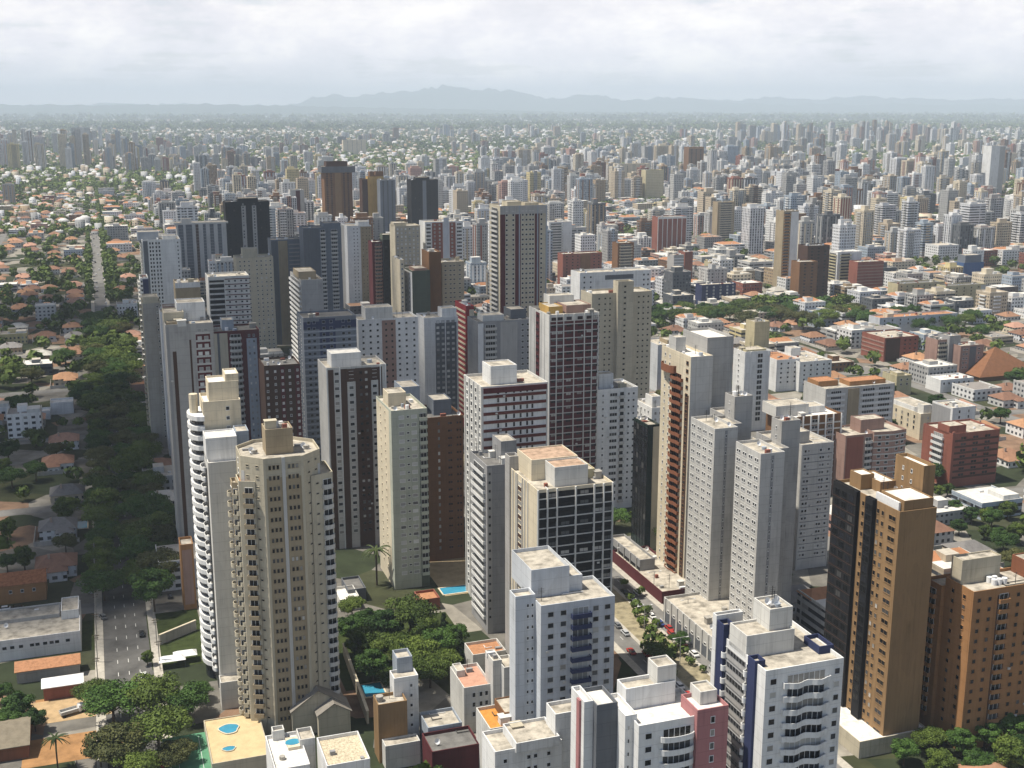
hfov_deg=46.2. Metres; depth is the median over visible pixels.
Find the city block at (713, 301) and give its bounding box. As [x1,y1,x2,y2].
[698,298,728,305]
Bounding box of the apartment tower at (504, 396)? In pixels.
[464,359,547,596]
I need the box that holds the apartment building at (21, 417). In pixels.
[6,403,43,438]
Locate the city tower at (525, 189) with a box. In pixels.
[520,178,527,201]
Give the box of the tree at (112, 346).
[102,344,120,349]
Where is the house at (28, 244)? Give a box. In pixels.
[23,242,36,249]
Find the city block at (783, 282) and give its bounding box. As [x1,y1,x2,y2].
[777,276,790,290]
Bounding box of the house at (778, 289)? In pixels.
[763,286,786,292]
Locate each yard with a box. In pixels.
[21,731,96,767]
[31,697,111,725]
[35,697,71,702]
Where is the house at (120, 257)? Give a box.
[117,253,129,260]
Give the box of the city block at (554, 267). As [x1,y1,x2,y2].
[552,262,556,275]
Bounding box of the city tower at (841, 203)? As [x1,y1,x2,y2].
[832,193,850,218]
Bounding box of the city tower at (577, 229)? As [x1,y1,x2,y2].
[572,224,585,251]
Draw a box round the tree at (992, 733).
[975,722,1003,748]
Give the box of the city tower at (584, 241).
[575,232,595,251]
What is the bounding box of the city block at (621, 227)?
[607,221,623,233]
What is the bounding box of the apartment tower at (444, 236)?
[419,216,462,264]
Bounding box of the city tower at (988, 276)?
[971,268,1001,284]
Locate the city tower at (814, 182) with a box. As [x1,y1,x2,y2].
[807,175,822,193]
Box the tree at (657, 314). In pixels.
[651,309,667,326]
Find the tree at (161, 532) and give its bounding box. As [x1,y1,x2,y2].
[148,523,177,541]
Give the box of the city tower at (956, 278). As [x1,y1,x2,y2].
[944,273,971,282]
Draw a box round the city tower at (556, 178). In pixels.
[551,166,561,191]
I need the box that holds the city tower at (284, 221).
[275,206,293,236]
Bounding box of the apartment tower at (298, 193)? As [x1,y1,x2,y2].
[288,188,304,211]
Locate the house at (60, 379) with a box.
[50,372,77,388]
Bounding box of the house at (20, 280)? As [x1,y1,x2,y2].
[14,279,25,286]
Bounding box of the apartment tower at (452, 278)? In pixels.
[441,256,463,306]
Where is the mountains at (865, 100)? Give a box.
[21,95,1023,105]
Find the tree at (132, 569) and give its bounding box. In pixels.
[120,560,155,585]
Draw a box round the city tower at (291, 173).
[285,166,299,186]
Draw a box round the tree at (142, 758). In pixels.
[110,747,161,767]
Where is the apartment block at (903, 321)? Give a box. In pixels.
[869,310,957,331]
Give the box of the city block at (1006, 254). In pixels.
[991,246,1019,264]
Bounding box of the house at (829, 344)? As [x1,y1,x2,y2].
[810,338,841,350]
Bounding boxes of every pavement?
[90,233,93,311]
[91,372,106,767]
[124,399,171,737]
[463,433,852,767]
[463,450,709,675]
[464,472,689,690]
[464,491,645,675]
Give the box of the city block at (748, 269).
[733,267,754,279]
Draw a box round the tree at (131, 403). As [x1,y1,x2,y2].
[124,400,147,414]
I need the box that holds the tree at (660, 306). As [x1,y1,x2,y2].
[656,302,672,310]
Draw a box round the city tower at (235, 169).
[232,167,241,173]
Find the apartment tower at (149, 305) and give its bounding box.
[139,293,167,448]
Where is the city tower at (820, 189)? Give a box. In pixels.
[817,186,828,194]
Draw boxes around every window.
[230,334,240,336]
[231,340,240,343]
[231,346,240,349]
[231,352,240,355]
[232,358,241,361]
[232,364,241,367]
[242,203,256,246]
[251,318,274,348]
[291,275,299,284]
[298,318,320,458]
[363,479,371,531]
[381,467,388,566]
[385,322,393,387]
[466,381,480,584]
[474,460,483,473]
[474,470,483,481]
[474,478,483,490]
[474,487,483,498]
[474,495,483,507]
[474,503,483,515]
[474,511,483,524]
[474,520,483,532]
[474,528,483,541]
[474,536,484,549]
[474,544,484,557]
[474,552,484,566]
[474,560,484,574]
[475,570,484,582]
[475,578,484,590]
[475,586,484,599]
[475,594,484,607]
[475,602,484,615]
[492,207,541,316]
[518,480,520,588]
[536,314,595,465]
[539,494,545,498]
[539,504,546,508]
[539,513,545,518]
[539,523,545,527]
[539,533,545,537]
[547,633,553,639]
[547,644,553,650]
[547,655,553,661]
[547,666,553,672]
[547,677,552,682]
[547,688,552,693]
[548,512,555,517]
[548,522,555,526]
[548,532,555,536]
[548,541,555,545]
[548,611,553,617]
[548,622,553,628]
[549,493,555,497]
[549,503,555,507]
[560,540,569,544]
[560,549,568,554]
[560,610,566,615]
[560,621,565,626]
[560,632,565,637]
[560,642,565,648]
[560,653,565,659]
[560,664,565,669]
[560,675,565,680]
[560,685,565,691]
[561,491,569,495]
[561,501,569,505]
[561,511,569,515]
[561,520,569,525]
[561,530,569,534]
[572,618,588,625]
[572,629,588,636]
[572,640,587,647]
[572,650,587,658]
[572,661,587,668]
[572,672,587,679]
[572,682,587,687]
[573,606,588,614]
[579,528,587,532]
[579,537,587,542]
[579,547,587,551]
[579,556,587,561]
[579,566,587,570]
[580,489,588,493]
[580,499,588,503]
[580,509,588,513]
[580,518,588,522]
[592,627,598,632]
[592,638,598,643]
[592,648,597,654]
[592,659,597,664]
[592,670,597,675]
[592,680,597,685]
[593,605,598,610]
[593,616,598,621]
[594,555,601,559]
[594,564,600,568]
[595,488,602,492]
[595,497,602,501]
[595,507,601,511]
[595,517,601,521]
[595,526,601,530]
[595,536,601,540]
[595,545,601,549]
[603,563,609,567]
[603,668,608,673]
[603,678,608,684]
[604,525,610,529]
[604,544,610,548]
[604,614,610,620]
[604,625,609,630]
[604,636,609,641]
[604,646,609,652]
[604,657,609,662]
[605,496,611,500]
[605,603,610,609]
[609,439,616,442]
[622,285,646,395]
[644,759,650,766]
[645,732,651,740]
[645,746,651,753]
[662,739,690,750]
[662,752,689,763]
[663,724,690,736]
[666,372,680,571]
[686,401,729,597]
[709,742,713,749]
[709,755,713,762]
[710,716,714,723]
[710,729,714,736]
[725,686,743,707]
[725,698,742,719]
[726,673,743,693]
[726,753,738,767]
[727,647,745,667]
[727,660,744,680]
[727,740,740,757]
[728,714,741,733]
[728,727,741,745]
[730,426,776,620]
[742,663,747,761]
[766,745,772,752]
[766,758,772,765]
[767,731,773,739]
[768,705,775,712]
[768,718,774,725]
[769,692,775,699]
[770,678,776,685]
[783,737,820,749]
[783,750,819,762]
[784,724,821,736]
[785,711,822,722]
[786,684,824,696]
[786,697,823,709]
[787,669,825,682]
[796,763,819,767]
[825,465,912,733]
[828,758,833,765]
[829,745,834,752]
[830,402,840,405]
[830,733,835,739]
[831,391,841,393]
[831,720,836,726]
[832,694,838,700]
[832,707,837,713]
[833,680,839,687]
[834,667,839,674]
[861,410,872,413]
[862,393,874,396]
[862,399,873,402]
[862,404,873,407]
[863,387,874,390]
[877,403,888,406]
[877,408,888,411]
[878,392,889,395]
[878,397,889,400]
[879,386,890,389]
[880,627,886,636]
[881,617,887,625]
[882,597,889,605]
[882,607,888,615]
[883,587,889,595]
[884,576,890,584]
[885,556,892,564]
[885,566,891,574]
[886,545,893,553]
[887,524,894,532]
[887,535,893,543]
[889,514,895,522]
[920,586,964,729]
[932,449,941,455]
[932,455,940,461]
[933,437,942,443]
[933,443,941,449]
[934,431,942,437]
[988,713,996,719]
[989,703,997,709]
[990,684,998,689]
[990,694,997,699]
[991,674,999,679]
[992,664,1000,669]
[993,654,1001,660]
[994,644,1002,649]
[995,634,1003,639]
[996,624,1004,629]
[997,613,1006,619]
[998,603,1007,609]
[999,593,1008,599]
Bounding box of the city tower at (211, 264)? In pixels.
[207,254,223,272]
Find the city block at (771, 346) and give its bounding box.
[740,341,774,349]
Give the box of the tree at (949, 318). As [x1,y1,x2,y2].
[940,314,961,324]
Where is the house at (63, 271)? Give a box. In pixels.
[60,268,77,277]
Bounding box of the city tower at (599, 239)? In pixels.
[598,232,601,250]
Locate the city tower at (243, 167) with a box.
[239,164,247,177]
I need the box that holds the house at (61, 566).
[34,552,77,582]
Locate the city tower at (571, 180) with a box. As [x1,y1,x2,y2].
[567,173,578,204]
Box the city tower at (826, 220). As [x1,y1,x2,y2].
[815,210,840,243]
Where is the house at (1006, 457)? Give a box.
[997,447,1020,467]
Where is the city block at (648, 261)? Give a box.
[634,257,657,265]
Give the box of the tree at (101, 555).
[81,546,121,568]
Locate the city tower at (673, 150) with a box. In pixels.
[668,145,678,165]
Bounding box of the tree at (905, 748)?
[890,737,920,765]
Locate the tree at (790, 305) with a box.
[780,300,799,317]
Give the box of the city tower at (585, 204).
[583,200,589,210]
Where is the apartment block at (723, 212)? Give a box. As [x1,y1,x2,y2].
[712,201,734,241]
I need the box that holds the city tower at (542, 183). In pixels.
[541,179,544,187]
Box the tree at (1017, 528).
[1005,522,1023,543]
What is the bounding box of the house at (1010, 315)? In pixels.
[994,311,1019,320]
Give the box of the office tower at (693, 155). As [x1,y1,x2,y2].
[683,146,703,170]
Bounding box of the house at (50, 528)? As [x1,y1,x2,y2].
[33,517,79,546]
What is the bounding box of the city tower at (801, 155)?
[792,151,805,160]
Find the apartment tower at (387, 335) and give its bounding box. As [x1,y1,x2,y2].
[355,304,418,387]
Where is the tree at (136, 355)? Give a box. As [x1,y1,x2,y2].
[120,353,141,357]
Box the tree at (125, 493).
[119,489,142,501]
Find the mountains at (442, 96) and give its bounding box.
[282,84,1023,113]
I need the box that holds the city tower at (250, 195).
[244,193,257,197]
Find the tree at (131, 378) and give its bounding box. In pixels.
[122,375,143,383]
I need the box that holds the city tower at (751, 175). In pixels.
[745,173,756,177]
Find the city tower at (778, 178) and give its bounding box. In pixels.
[776,169,789,186]
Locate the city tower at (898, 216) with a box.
[895,207,901,222]
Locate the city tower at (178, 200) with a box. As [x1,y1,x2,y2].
[175,197,188,208]
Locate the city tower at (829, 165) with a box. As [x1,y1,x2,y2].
[823,159,835,174]
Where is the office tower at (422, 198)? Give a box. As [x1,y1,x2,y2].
[407,177,437,224]
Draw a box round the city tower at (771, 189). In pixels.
[763,188,780,190]
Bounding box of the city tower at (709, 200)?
[705,193,719,211]
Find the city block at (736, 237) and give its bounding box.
[729,232,740,242]
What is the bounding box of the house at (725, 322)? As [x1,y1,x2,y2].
[716,317,731,329]
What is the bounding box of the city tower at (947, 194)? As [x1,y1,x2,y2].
[938,187,958,222]
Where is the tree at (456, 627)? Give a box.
[446,623,469,639]
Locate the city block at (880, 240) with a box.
[873,237,883,245]
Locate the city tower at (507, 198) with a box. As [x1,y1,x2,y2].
[499,196,516,202]
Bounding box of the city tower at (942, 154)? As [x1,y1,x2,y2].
[937,149,948,171]
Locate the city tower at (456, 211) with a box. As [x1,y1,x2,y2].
[447,209,467,217]
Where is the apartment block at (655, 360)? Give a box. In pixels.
[649,336,668,390]
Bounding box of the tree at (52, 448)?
[43,442,66,454]
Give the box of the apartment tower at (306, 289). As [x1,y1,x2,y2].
[289,267,323,361]
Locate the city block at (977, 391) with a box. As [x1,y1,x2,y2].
[951,380,1001,401]
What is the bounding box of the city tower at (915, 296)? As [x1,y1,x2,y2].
[904,288,933,305]
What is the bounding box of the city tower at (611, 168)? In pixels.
[609,163,623,191]
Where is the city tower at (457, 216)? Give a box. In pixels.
[449,214,461,218]
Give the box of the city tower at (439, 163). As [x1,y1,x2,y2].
[433,157,445,176]
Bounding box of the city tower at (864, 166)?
[858,162,869,175]
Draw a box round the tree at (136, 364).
[117,359,142,370]
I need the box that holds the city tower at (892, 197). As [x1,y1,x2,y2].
[885,190,898,206]
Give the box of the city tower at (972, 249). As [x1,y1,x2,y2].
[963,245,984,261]
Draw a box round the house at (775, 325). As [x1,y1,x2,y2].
[770,321,785,331]
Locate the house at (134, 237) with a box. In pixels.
[129,233,140,240]
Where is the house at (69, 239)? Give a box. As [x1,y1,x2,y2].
[65,236,77,243]
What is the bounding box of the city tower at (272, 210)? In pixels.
[269,202,286,236]
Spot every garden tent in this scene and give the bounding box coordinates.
[158,654,185,666]
[173,649,196,663]
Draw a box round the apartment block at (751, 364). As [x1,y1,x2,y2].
[732,342,769,430]
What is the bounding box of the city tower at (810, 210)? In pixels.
[798,203,818,235]
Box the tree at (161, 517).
[139,510,174,525]
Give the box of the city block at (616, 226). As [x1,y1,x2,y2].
[605,223,618,229]
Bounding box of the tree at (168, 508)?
[132,501,174,517]
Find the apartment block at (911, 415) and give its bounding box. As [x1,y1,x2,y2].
[892,397,931,439]
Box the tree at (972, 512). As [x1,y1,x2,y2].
[962,506,979,523]
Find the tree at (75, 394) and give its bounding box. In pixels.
[68,387,84,405]
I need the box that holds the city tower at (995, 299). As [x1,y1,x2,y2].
[975,286,1008,314]
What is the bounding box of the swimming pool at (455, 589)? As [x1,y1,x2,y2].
[438,584,467,595]
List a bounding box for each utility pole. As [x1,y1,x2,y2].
[92,613,97,639]
[93,634,98,661]
[152,619,158,643]
[154,641,161,667]
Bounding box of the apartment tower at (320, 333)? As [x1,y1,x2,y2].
[297,307,356,460]
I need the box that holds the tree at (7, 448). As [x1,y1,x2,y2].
[0,440,20,457]
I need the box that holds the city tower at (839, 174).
[834,170,848,185]
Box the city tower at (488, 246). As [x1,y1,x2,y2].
[488,221,489,269]
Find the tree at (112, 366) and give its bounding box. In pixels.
[99,360,134,373]
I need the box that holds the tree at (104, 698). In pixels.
[80,678,140,723]
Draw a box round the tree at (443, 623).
[439,612,448,626]
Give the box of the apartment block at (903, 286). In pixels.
[887,279,944,293]
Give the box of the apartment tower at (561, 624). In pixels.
[509,545,614,720]
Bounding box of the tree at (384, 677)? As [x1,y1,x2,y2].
[376,666,417,686]
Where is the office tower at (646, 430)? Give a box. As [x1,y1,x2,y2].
[631,407,659,548]
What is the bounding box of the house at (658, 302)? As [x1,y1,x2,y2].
[654,300,662,305]
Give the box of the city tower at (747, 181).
[743,177,757,188]
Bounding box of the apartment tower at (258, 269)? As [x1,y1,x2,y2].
[233,247,276,348]
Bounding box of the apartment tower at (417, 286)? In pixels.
[404,261,430,314]
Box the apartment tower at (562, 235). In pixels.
[547,220,571,260]
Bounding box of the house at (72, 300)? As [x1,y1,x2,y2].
[67,298,84,307]
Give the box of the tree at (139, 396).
[126,391,147,401]
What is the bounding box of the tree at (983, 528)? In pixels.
[978,524,992,539]
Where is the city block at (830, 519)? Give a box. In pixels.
[828,505,831,532]
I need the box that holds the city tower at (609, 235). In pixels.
[602,227,617,261]
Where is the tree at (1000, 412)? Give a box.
[993,407,1011,423]
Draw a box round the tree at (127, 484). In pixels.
[118,477,139,490]
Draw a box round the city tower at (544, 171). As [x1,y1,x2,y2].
[535,169,548,175]
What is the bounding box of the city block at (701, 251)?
[698,249,707,254]
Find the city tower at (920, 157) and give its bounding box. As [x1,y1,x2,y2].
[914,153,925,170]
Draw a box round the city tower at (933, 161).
[926,156,939,182]
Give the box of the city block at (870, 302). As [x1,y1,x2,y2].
[861,294,892,309]
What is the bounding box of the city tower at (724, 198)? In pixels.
[717,195,729,200]
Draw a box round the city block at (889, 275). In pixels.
[883,269,904,286]
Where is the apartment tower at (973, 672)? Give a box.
[919,550,1023,751]
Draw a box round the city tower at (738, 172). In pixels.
[729,169,741,177]
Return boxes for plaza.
[430,557,467,595]
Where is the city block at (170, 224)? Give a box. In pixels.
[164,222,175,233]
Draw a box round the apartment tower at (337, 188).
[318,161,354,221]
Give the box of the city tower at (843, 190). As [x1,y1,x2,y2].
[827,186,845,193]
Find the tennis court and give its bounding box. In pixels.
[162,732,211,767]
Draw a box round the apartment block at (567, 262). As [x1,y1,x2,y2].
[557,251,601,283]
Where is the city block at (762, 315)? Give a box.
[741,310,775,322]
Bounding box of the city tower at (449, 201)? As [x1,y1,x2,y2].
[449,190,450,212]
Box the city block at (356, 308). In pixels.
[345,301,369,313]
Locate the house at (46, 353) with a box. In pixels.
[37,349,51,358]
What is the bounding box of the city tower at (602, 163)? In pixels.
[592,160,605,178]
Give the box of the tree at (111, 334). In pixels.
[104,332,120,344]
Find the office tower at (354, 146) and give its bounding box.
[342,140,365,153]
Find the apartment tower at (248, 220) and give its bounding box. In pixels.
[223,197,270,257]
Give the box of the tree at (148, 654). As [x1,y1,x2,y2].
[141,650,153,665]
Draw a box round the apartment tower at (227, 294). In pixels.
[205,268,250,324]
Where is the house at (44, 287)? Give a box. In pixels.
[41,284,57,292]
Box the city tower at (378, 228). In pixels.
[372,213,383,239]
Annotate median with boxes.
[463,452,709,688]
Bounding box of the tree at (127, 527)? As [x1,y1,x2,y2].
[113,517,159,538]
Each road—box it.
[0,199,26,244]
[0,388,68,395]
[0,435,85,444]
[0,502,89,516]
[81,603,93,613]
[90,194,106,311]
[102,335,164,767]
[130,189,206,314]
[463,437,841,767]
[464,475,685,690]
[628,487,1023,538]
[649,358,1023,391]
[659,298,1020,420]
[751,409,1023,439]
[790,321,1023,339]
[963,484,1023,512]
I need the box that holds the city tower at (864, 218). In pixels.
[854,205,874,249]
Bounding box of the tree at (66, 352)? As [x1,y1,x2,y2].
[52,348,76,364]
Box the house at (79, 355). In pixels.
[66,346,83,359]
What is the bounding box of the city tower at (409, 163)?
[405,161,416,170]
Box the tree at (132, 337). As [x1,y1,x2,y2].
[112,336,137,343]
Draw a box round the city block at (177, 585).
[155,542,197,591]
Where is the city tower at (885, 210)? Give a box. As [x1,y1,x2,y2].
[873,202,895,234]
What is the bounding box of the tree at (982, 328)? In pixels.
[969,324,991,333]
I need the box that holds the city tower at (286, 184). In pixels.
[281,179,295,194]
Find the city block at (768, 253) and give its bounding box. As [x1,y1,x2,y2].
[764,249,773,258]
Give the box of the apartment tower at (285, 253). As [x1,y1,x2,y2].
[267,235,299,344]
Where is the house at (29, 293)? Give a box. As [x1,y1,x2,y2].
[21,290,37,297]
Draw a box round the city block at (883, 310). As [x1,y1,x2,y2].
[869,308,901,314]
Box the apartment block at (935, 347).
[924,331,947,360]
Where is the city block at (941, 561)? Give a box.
[931,547,970,575]
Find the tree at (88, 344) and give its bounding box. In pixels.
[81,342,104,348]
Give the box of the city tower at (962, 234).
[951,222,973,253]
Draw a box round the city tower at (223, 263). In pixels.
[215,256,233,271]
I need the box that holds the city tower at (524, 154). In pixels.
[517,147,530,165]
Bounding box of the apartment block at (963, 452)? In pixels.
[921,419,999,486]
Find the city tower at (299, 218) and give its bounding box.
[293,210,305,229]
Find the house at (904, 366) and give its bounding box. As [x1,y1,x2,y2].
[889,362,908,372]
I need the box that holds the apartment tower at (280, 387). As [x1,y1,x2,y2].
[259,351,302,437]
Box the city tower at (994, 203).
[984,194,1004,221]
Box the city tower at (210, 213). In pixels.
[204,208,219,220]
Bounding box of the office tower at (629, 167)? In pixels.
[620,162,649,177]
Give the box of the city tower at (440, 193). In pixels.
[434,177,442,208]
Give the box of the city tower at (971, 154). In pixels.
[968,152,982,177]
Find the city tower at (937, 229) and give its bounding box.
[933,223,942,242]
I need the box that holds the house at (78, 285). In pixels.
[65,282,80,291]
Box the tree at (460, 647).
[455,629,464,658]
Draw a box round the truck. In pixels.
[59,702,84,717]
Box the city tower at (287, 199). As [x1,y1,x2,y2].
[280,193,296,209]
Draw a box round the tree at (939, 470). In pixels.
[933,463,945,476]
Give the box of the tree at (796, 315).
[792,310,817,328]
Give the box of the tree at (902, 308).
[888,306,908,311]
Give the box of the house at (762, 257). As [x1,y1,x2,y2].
[755,255,769,258]
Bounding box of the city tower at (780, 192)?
[763,190,783,196]
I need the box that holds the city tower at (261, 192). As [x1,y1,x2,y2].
[255,187,266,197]
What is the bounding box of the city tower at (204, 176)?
[200,167,209,187]
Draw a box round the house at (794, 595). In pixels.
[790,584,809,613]
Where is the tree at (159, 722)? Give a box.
[117,704,194,749]
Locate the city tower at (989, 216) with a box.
[984,209,993,225]
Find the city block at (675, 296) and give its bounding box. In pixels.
[663,289,693,305]
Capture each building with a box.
[0,596,81,661]
[130,380,144,393]
[178,536,196,609]
[265,725,315,767]
[317,731,369,767]
[337,585,359,611]
[341,575,365,599]
[373,648,420,767]
[414,589,439,609]
[419,707,461,748]
[422,725,478,767]
[450,659,489,732]
[464,638,505,672]
[476,696,511,767]
[482,698,570,767]
[485,649,509,704]
[571,267,650,299]
[612,546,684,603]
[613,534,654,570]
[663,592,728,661]
[965,347,1023,381]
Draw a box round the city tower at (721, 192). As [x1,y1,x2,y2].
[717,190,727,195]
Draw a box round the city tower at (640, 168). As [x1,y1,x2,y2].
[637,165,648,176]
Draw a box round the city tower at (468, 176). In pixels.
[464,172,473,185]
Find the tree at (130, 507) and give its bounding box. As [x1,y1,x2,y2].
[111,494,153,516]
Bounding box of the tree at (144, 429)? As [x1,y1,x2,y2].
[125,426,153,439]
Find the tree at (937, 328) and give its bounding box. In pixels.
[926,325,946,331]
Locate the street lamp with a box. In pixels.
[637,604,652,630]
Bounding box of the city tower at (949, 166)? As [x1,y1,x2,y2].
[943,156,954,177]
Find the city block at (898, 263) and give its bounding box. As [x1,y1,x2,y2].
[883,257,915,270]
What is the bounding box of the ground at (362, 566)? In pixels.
[0,114,1023,767]
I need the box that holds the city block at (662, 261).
[658,257,666,267]
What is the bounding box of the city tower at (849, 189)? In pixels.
[838,184,852,218]
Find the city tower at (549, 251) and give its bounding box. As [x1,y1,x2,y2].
[547,225,552,280]
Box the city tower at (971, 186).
[967,182,980,197]
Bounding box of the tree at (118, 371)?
[104,369,133,374]
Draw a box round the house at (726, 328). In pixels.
[723,322,739,333]
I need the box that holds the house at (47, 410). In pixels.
[42,407,50,419]
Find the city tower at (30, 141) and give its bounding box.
[26,129,34,163]
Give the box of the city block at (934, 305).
[918,300,952,311]
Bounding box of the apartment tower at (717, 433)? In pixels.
[685,385,752,600]
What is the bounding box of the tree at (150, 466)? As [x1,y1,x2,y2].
[134,461,156,471]
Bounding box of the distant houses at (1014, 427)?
[0,191,1023,767]
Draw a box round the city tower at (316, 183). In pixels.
[315,172,320,198]
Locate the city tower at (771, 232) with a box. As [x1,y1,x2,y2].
[768,217,775,240]
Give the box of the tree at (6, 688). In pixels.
[0,682,14,697]
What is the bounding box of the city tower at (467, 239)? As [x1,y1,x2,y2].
[463,221,472,262]
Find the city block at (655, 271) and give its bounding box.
[635,265,660,277]
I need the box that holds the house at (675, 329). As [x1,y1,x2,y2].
[662,324,684,334]
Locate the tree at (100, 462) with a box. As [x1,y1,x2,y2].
[86,458,109,467]
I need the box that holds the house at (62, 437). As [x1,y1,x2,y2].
[48,432,79,449]
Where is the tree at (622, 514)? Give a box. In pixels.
[613,507,630,530]
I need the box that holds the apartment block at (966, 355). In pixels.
[952,341,983,373]
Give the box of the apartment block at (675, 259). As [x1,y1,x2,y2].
[667,252,683,268]
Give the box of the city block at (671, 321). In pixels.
[664,305,691,324]
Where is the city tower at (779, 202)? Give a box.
[774,197,783,209]
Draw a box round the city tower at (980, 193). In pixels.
[974,188,987,199]
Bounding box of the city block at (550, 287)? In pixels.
[547,283,560,292]
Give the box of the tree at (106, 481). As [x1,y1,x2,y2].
[80,473,122,487]
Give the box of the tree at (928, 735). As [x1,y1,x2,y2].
[911,725,949,747]
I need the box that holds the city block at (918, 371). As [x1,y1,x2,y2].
[908,359,957,384]
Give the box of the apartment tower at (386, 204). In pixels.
[377,178,395,232]
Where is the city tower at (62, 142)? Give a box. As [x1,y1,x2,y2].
[57,134,65,166]
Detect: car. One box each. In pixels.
[0,605,10,609]
[11,604,23,607]
[98,613,107,619]
[139,630,144,636]
[167,592,172,598]
[614,621,621,628]
[620,588,628,594]
[620,629,629,635]
[626,648,636,654]
[648,612,656,618]
[664,624,674,630]
[667,630,674,634]
[675,681,684,688]
[689,650,699,657]
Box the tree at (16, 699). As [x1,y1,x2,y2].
[0,690,34,712]
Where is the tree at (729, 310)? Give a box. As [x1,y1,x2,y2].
[720,305,742,320]
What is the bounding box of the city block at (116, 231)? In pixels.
[106,223,128,239]
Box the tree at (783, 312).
[770,307,793,319]
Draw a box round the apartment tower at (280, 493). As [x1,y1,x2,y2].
[227,418,340,734]
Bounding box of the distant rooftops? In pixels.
[0,113,1023,234]
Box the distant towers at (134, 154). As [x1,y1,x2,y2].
[0,120,1023,291]
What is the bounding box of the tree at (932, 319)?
[927,317,936,323]
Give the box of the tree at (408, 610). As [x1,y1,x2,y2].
[383,592,440,634]
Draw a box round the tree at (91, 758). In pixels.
[82,748,104,766]
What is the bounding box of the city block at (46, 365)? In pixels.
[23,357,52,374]
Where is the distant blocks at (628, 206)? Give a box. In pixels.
[0,180,1023,497]
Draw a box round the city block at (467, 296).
[464,291,470,303]
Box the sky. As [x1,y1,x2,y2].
[0,0,1023,105]
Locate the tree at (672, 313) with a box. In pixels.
[666,308,689,319]
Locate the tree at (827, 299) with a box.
[811,295,834,303]
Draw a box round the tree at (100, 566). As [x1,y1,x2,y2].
[88,563,115,570]
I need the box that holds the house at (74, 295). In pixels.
[64,293,84,301]
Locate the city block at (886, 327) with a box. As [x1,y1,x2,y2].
[870,324,900,329]
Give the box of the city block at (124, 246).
[106,241,131,251]
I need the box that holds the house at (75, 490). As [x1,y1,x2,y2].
[49,483,84,503]
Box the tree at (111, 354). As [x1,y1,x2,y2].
[98,351,130,359]
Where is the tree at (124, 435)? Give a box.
[107,429,138,444]
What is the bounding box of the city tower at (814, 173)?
[806,172,822,190]
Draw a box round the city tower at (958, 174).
[953,167,963,180]
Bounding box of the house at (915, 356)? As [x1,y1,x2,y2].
[896,352,924,362]
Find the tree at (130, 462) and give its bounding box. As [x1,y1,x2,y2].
[108,451,153,472]
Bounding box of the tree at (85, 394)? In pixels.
[82,391,114,404]
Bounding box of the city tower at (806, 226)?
[796,216,814,259]
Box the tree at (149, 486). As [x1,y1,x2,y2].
[135,482,163,494]
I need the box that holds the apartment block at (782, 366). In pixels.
[768,349,799,391]
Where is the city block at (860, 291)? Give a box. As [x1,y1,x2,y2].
[847,286,880,304]
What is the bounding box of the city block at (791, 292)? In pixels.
[767,290,799,304]
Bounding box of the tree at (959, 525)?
[950,519,967,535]
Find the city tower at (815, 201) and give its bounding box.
[805,197,822,212]
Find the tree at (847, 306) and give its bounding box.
[838,304,862,309]
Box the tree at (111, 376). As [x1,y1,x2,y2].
[100,371,137,383]
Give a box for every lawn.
[82,620,94,650]
[146,609,203,669]
[338,612,466,690]
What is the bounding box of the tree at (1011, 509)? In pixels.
[998,501,1018,519]
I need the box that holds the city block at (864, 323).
[856,321,880,325]
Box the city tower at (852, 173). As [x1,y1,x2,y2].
[849,170,857,176]
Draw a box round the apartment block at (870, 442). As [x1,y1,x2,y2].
[831,414,906,494]
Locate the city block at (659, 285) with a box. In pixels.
[655,274,663,297]
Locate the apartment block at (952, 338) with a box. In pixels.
[938,332,960,362]
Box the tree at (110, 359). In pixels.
[103,357,119,361]
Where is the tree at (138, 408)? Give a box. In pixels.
[127,405,148,424]
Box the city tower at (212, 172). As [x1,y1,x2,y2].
[206,163,216,184]
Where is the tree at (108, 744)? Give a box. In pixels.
[80,721,145,767]
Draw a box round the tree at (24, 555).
[12,545,36,569]
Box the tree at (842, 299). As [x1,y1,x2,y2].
[832,293,855,304]
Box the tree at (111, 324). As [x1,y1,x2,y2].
[103,322,121,332]
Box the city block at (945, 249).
[924,242,958,259]
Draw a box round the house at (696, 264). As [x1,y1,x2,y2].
[692,261,703,270]
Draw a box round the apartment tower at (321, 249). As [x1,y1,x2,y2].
[299,221,343,309]
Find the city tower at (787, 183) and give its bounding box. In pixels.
[781,173,793,196]
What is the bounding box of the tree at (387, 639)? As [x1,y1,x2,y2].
[367,631,413,665]
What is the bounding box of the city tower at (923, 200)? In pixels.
[914,195,928,212]
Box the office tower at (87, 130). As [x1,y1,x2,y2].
[71,128,90,144]
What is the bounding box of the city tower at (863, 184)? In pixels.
[858,179,868,204]
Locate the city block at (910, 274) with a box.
[896,270,922,279]
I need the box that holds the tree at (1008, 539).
[989,532,1020,549]
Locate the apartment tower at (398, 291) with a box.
[392,255,404,311]
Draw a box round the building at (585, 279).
[571,267,650,299]
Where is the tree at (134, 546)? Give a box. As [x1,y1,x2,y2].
[110,535,160,559]
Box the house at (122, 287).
[115,285,124,289]
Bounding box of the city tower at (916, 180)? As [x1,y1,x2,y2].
[908,171,922,187]
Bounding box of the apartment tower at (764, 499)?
[729,404,800,620]
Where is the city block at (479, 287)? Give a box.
[473,282,485,293]
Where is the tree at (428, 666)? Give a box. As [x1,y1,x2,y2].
[412,654,451,687]
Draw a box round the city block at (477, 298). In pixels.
[470,293,488,304]
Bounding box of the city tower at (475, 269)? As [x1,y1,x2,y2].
[465,256,486,282]
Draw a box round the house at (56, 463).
[37,453,74,475]
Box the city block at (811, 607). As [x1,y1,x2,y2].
[796,586,826,636]

